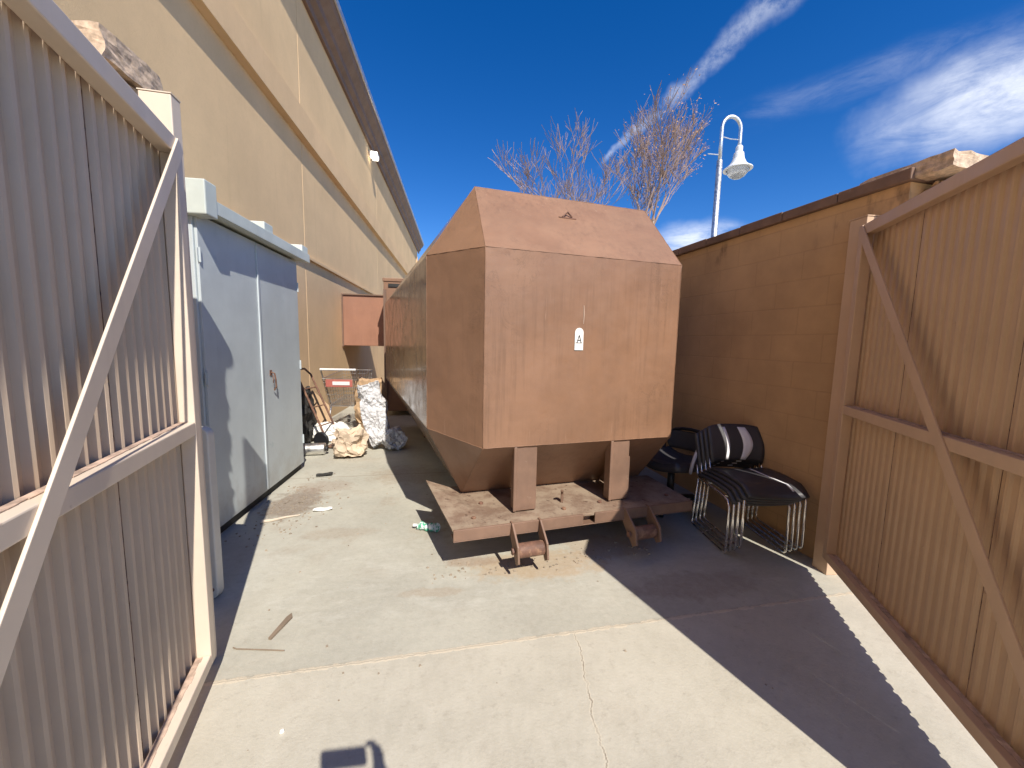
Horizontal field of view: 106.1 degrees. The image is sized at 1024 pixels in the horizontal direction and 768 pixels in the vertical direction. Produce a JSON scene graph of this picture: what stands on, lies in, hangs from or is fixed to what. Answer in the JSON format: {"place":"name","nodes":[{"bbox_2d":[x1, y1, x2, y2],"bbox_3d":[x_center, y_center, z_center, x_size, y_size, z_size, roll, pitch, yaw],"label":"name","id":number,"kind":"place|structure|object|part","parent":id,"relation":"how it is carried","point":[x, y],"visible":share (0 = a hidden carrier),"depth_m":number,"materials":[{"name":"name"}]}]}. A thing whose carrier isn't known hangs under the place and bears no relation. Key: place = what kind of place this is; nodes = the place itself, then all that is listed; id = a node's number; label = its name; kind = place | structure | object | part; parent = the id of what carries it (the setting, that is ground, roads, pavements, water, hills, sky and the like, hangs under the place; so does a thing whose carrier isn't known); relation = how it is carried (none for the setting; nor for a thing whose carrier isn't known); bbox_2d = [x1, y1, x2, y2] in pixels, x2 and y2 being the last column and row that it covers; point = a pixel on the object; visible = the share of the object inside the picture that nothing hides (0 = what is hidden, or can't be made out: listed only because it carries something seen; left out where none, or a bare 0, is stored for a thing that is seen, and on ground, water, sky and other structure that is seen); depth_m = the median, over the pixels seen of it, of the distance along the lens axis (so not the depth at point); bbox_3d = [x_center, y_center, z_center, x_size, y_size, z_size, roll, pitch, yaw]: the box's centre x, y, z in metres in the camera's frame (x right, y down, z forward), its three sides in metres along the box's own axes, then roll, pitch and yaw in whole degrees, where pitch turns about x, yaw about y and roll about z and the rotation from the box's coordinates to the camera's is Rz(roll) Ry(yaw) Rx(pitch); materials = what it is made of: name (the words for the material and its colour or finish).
{"place":"outdoors","nodes":[
{"label":"outdoors","id":0,"kind":"place"},
{"bbox_2d":[71,20,163,94],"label":"stone pillar","id":1,"kind":"structure","parent":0,"point":[134,71],"depth_m":1.57,"materials":[{"name":"beige stone"}]},
{"bbox_2d":[53,0,423,416],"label":"commercial building","id":2,"kind":"structure","parent":0,"point":[284,135],"depth_m":5.78,"materials":[{"name":"beige paint"}]},
{"bbox_2d":[341,293,383,345],"bbox_3d":[-3.138,-1.407,8.797,0.998,1.085,1.550,0,6,-8],"label":"loading chute","id":3,"kind":"object","parent":2,"relation":"attached to","point":[362,320],"visible":0.61,"depth_m":8.05,"materials":[{"name":"brown paint"}]},
{"bbox_2d":[167,406,997,767],"bbox_3d":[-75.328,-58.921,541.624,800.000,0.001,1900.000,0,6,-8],"label":"ground","id":4,"kind":"structure","parent":0,"point":[533,666],"depth_m":1.89,"materials":[{"name":"concrete"}]},
{"bbox_2d":[136,88,216,661],"bbox_3d":[-1.409,0.076,1.641,0.114,2.435,0.064,0,6,-12],"label":"gate post","id":5,"kind":"object","parent":4,"relation":"on","point":[164,107],"visible":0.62,"depth_m":1.52,"materials":[{"name":"beige metal"}]},
{"bbox_2d":[0,0,215,767],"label":"corrugated gate","id":6,"kind":"structure","parent":5,"relation":"attached to","point":[107,649],"depth_m":1.02,"materials":[{"name":"beige metal"}]},
{"bbox_2d":[202,426,223,598],"bbox_3d":[-1.820,0.732,2.176,0.300,1.000,0.054,1,6,2],"label":"plastic panel","id":7,"kind":"object","parent":4,"relation":"on","point":[212,506],"visible":0.27,"depth_m":2.16,"materials":[{"name":"plastic"}]},
{"bbox_2d":[185,177,309,532],"bbox_3d":[-2.506,-0.194,3.502,0.684,2.525,1.815,0,6,-8],"label":"storage cabinet","id":8,"kind":"object","parent":4,"relation":"on","point":[244,284],"visible":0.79,"depth_m":3.19,"materials":[{"name":"metal"}]},
{"bbox_3d":[-2.219,-0.079,3.098,0.019,2.245,0.775,0,6,-8],"label":"door","id":9,"kind":"part","parent":8,"relation":"part of","materials":[{"name":"grey metal"}]},
{"bbox_3d":[-2.307,-0.168,3.898,0.066,2.245,0.873,0,6,-8],"label":"door","id":10,"kind":"part","parent":8,"relation":"part of","materials":[{"name":"metal"}]},
{"bbox_2d":[233,647,284,650],"bbox_3d":[-1.221,1.277,1.851,0.255,0.008,0.012,1,6,2],"label":"stick","id":11,"kind":"object","parent":4,"relation":"on","point":[257,649],"visible":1,"depth_m":1.85,"materials":[{"name":"brown wood"}]},
{"bbox_2d":[268,613,292,639],"bbox_3d":[-1.202,1.260,2.006,0.029,0.011,0.180,2,6,7],"label":"wood splinter","id":12,"kind":"object","parent":4,"relation":"on","point":[285,621],"visible":1,"depth_m":1.99,"materials":[{"name":"brown wood"}]},
{"bbox_2d":[261,514,299,522],"bbox_3d":[-1.914,1.110,3.189,0.280,0.027,0.032,-3,7,-32],"label":"wood stick","id":13,"kind":"object","parent":4,"relation":"on","point":[271,520],"visible":1,"depth_m":3.17,"materials":[{"name":"beige wood"}]},
{"bbox_2d":[301,386,316,442],"bbox_3d":[-2.978,0.458,5.343,0.382,0.810,0.604,0,6,-8],"label":"rubbish sack","id":14,"kind":"object","parent":4,"relation":"on","point":[308,418],"visible":0.22,"depth_m":5.34,"materials":[{"name":"black plastic"}]},
{"bbox_2d":[303,443,328,454],"bbox_3d":[-2.562,0.838,4.959,0.355,0.152,0.152,0,6,-13],"label":"metal canister","id":15,"kind":"object","parent":4,"relation":"on","point":[315,448],"visible":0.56,"depth_m":4.91,"materials":[{"name":"metal"}]},
{"bbox_2d":[300,368,335,447],"bbox_3d":[-2.668,0.324,5.418,0.714,1.073,0.430,2,6,8],"label":"hand truck","id":16,"kind":"object","parent":4,"relation":"on","point":[321,437],"visible":0.54,"depth_m":5.28,"materials":[{"name":"metal"}]},
{"bbox_2d":[311,392,330,437],"bbox_3d":[-2.930,0.457,5.777,0.420,0.726,0.166,-2,7,-28],"label":"cardboard sheet","id":17,"kind":"object","parent":4,"relation":"on","point":[322,415],"visible":0.12,"depth_m":5.80,"materials":[{"name":"brown cardboard"}]},
{"bbox_2d":[313,507,331,511],"bbox_3d":[-1.656,1.095,3.366,0.151,0.026,0.051,-1,6,-16],"label":"paper scrap","id":18,"kind":"object","parent":4,"relation":"on","point":[322,509],"visible":1,"depth_m":3.35,"materials":[{"name":"white paper"}]},
{"bbox_2d":[317,471,333,476],"bbox_3d":[-2.051,0.986,4.221,0.171,0.040,0.082,-1,7,-19],"label":"leaf scrap","id":19,"kind":"object","parent":4,"relation":"on","point":[329,473],"visible":1,"depth_m":4.21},
{"bbox_2d":[312,421,345,440],"bbox_3d":[-2.674,0.684,5.656,0.492,0.306,0.268,0,6,-8],"label":"rubbish bundle","id":20,"kind":"object","parent":4,"relation":"on","point":[330,429],"visible":0.55,"depth_m":5.55,"materials":[{"name":"white plastic"}]},
{"bbox_2d":[320,368,371,422],"bbox_3d":[-2.748,0.221,6.525,0.564,1.037,1.026,1,6,-4],"label":"shopping cart","id":21,"kind":"object","parent":4,"relation":"on","point":[340,382],"visible":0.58,"depth_m":6.14,"materials":[{"name":"metal"}]},
{"bbox_2d":[334,425,368,457],"bbox_3d":[-2.053,0.730,4.927,0.420,0.398,0.347,-2,7,-25],"label":"paper bag","id":22,"kind":"object","parent":4,"relation":"on","point":[351,440],"visible":1,"depth_m":4.83,"materials":[{"name":"beige paper"}]},
{"bbox_2d":[352,376,389,425],"bbox_3d":[-2.316,0.316,6.310,0.559,0.910,0.445,-2,7,-25],"label":"cardboard scrap","id":23,"kind":"object","parent":4,"relation":"on","point":[368,382],"visible":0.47,"depth_m":6.20,"materials":[{"name":"brown cardboard"}]},
{"bbox_2d":[356,384,392,450],"bbox_3d":[-1.871,0.443,5.301,0.500,0.894,0.321,2,6,11],"label":"wrap bundle","id":24,"kind":"object","parent":4,"relation":"on","point":[373,409],"visible":0.82,"depth_m":5.20,"materials":[{"name":"white plastic"}]},
{"bbox_2d":[382,278,407,410],"bbox_3d":[-1.935,-0.826,8.319,1.330,2.565,1.650,0,6,-8],"label":"packer hopper","id":25,"kind":"object","parent":4,"relation":"on","point":[394,401],"visible":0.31,"depth_m":7.44,"materials":[{"name":"paint"}]},
{"bbox_2d":[383,425,406,450],"bbox_3d":[-1.629,0.732,5.286,0.308,0.334,0.304,-3,8,-36],"label":"wrap bundle","id":26,"kind":"object","parent":4,"relation":"on","point":[394,437],"visible":0.92,"depth_m":5.20,"materials":[{"name":"white plastic"}]},
{"bbox_2d":[413,521,439,531],"bbox_3d":[-0.680,1.132,3.058,0.218,0.074,0.076,2,6,10],"label":"crushed bottle","id":27,"kind":"object","parent":4,"relation":"on","point":[427,526],"visible":1,"depth_m":3.04,"materials":[{"name":"green plastic"}]},
{"bbox_2d":[224,473,773,750],"bbox_3d":[-0.619,1.147,3.176,3.114,0.008,3.442,0,6,-8],"label":"loose grit","id":28,"kind":"object","parent":4,"relation":"on","point":[427,567],"visible":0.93,"depth_m":2.94,"materials":[{"name":"brown gravel"}]},
{"bbox_2d":[385,186,691,564],"bbox_3d":[-0.101,-0.318,4.695,2.799,2.614,4.798,-1,6,-17],"label":"compactor container","id":29,"kind":"object","parent":4,"relation":"on","point":[530,343],"visible":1,"depth_m":2.71,"materials":[{"name":"metal"}]},
{"bbox_2d":[426,186,681,492],"bbox_3d":[0.461,-0.274,2.898,2.128,2.290,0.464,-1,6,-17],"label":"end door","id":30,"kind":"structure","parent":29,"relation":"in","point":[509,280],"depth_m":2.68,"materials":[{"name":"paint"}]},
{"bbox_2d":[489,111,636,204],"bbox_3d":[2.751,-6.766,21.245,7.158,12.025,10.648,3,6,13],"label":"bare tree","id":31,"kind":"object","parent":4,"relation":"on","point":[569,193],"visible":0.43,"depth_m":17.76,"materials":[{"name":"brown plant"}]},
{"bbox_2d":[603,66,718,224],"bbox_3d":[8.675,-8.151,21.605,6.998,14.917,7.541,0,6,-8],"label":"bare tree","id":32,"kind":"object","parent":4,"relation":"on","point":[662,156],"visible":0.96,"depth_m":20.79,"materials":[{"name":"brown plant"}]},
{"bbox_2d":[646,427,707,517],"bbox_3d":[1.488,0.782,3.571,0.622,0.733,0.633,-3,8,-36],"label":"office chair","id":33,"kind":"object","parent":4,"relation":"on","point":[670,461],"visible":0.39,"depth_m":3.63,"materials":[{"name":"black plastic"}]},
{"bbox_2d":[708,115,752,236],"bbox_3d":[8.060,-4.976,14.786,1.760,10.034,1.000,0,6,-8],"label":"street lamp","id":34,"kind":"object","parent":4,"relation":"on","point":[739,167],"visible":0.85,"depth_m":14.33,"materials":[{"name":"white metal"}]},
{"bbox_2d":[691,432,792,553],"bbox_3d":[1.765,0.821,3.037,0.466,0.788,0.640,1,6,-2],"label":"stacking chair","id":35,"kind":"object","parent":4,"relation":"on","point":[729,493],"visible":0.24,"depth_m":2.92,"materials":[{"name":"black metal"}]},
{"bbox_2d":[695,430,797,552],"bbox_3d":[1.788,0.800,3.015,0.466,0.788,0.640,1,6,-2],"label":"stacking chair","id":36,"kind":"object","parent":35,"relation":"on","point":[734,491],"visible":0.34,"depth_m":2.92,"materials":[{"name":"black metal"}]},
{"bbox_2d":[699,428,803,550],"bbox_3d":[1.811,0.779,2.994,0.466,0.788,0.640,1,6,-2],"label":"stacking chair","id":37,"kind":"object","parent":36,"relation":"on","point":[741,492],"visible":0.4,"depth_m":2.90,"materials":[{"name":"black metal"}]},
{"bbox_2d":[703,424,809,548],"bbox_3d":[1.835,0.757,2.972,0.466,0.788,0.640,1,6,-2],"label":"stacking chair","id":38,"kind":"object","parent":37,"relation":"on","point":[736,442],"visible":0.96,"depth_m":3.06,"materials":[{"name":"black leather"}]},
{"bbox_2d":[646,167,940,558],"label":"block wall","id":39,"kind":"structure","parent":4,"relation":"on","point":[759,315],"depth_m":3.04,"materials":[{"name":"brown concrete"}]},
{"bbox_2d":[858,148,989,192],"bbox_3d":[2.494,0.016,2.433,0.549,2.582,0.466,0,6,-14],"label":"rock","id":40,"kind":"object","parent":39,"relation":"on","point":[942,167],"depth_m":2.08,"materials":[{"name":"beige stone"}]},
{"bbox_2d":[812,215,880,574],"bbox_3d":[2.166,0.122,2.499,0.116,2.307,0.116,1,6,-5],"label":"gate post","id":41,"kind":"object","parent":4,"relation":"on","point":[821,564],"visible":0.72,"depth_m":2.51,"materials":[{"name":"beige metal"}]},
{"bbox_2d":[822,137,1023,767],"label":"corrugated gate","id":42,"kind":"structure","parent":41,"relation":"attached to","point":[923,552],"depth_m":1.62,"materials":[{"name":"beige metal"}]},
{"bbox_2d":[338,0,1023,259],"label":"sky","id":43,"kind":"structure","parent":0,"point":[829,97],"materials":[{"name":"blue"}]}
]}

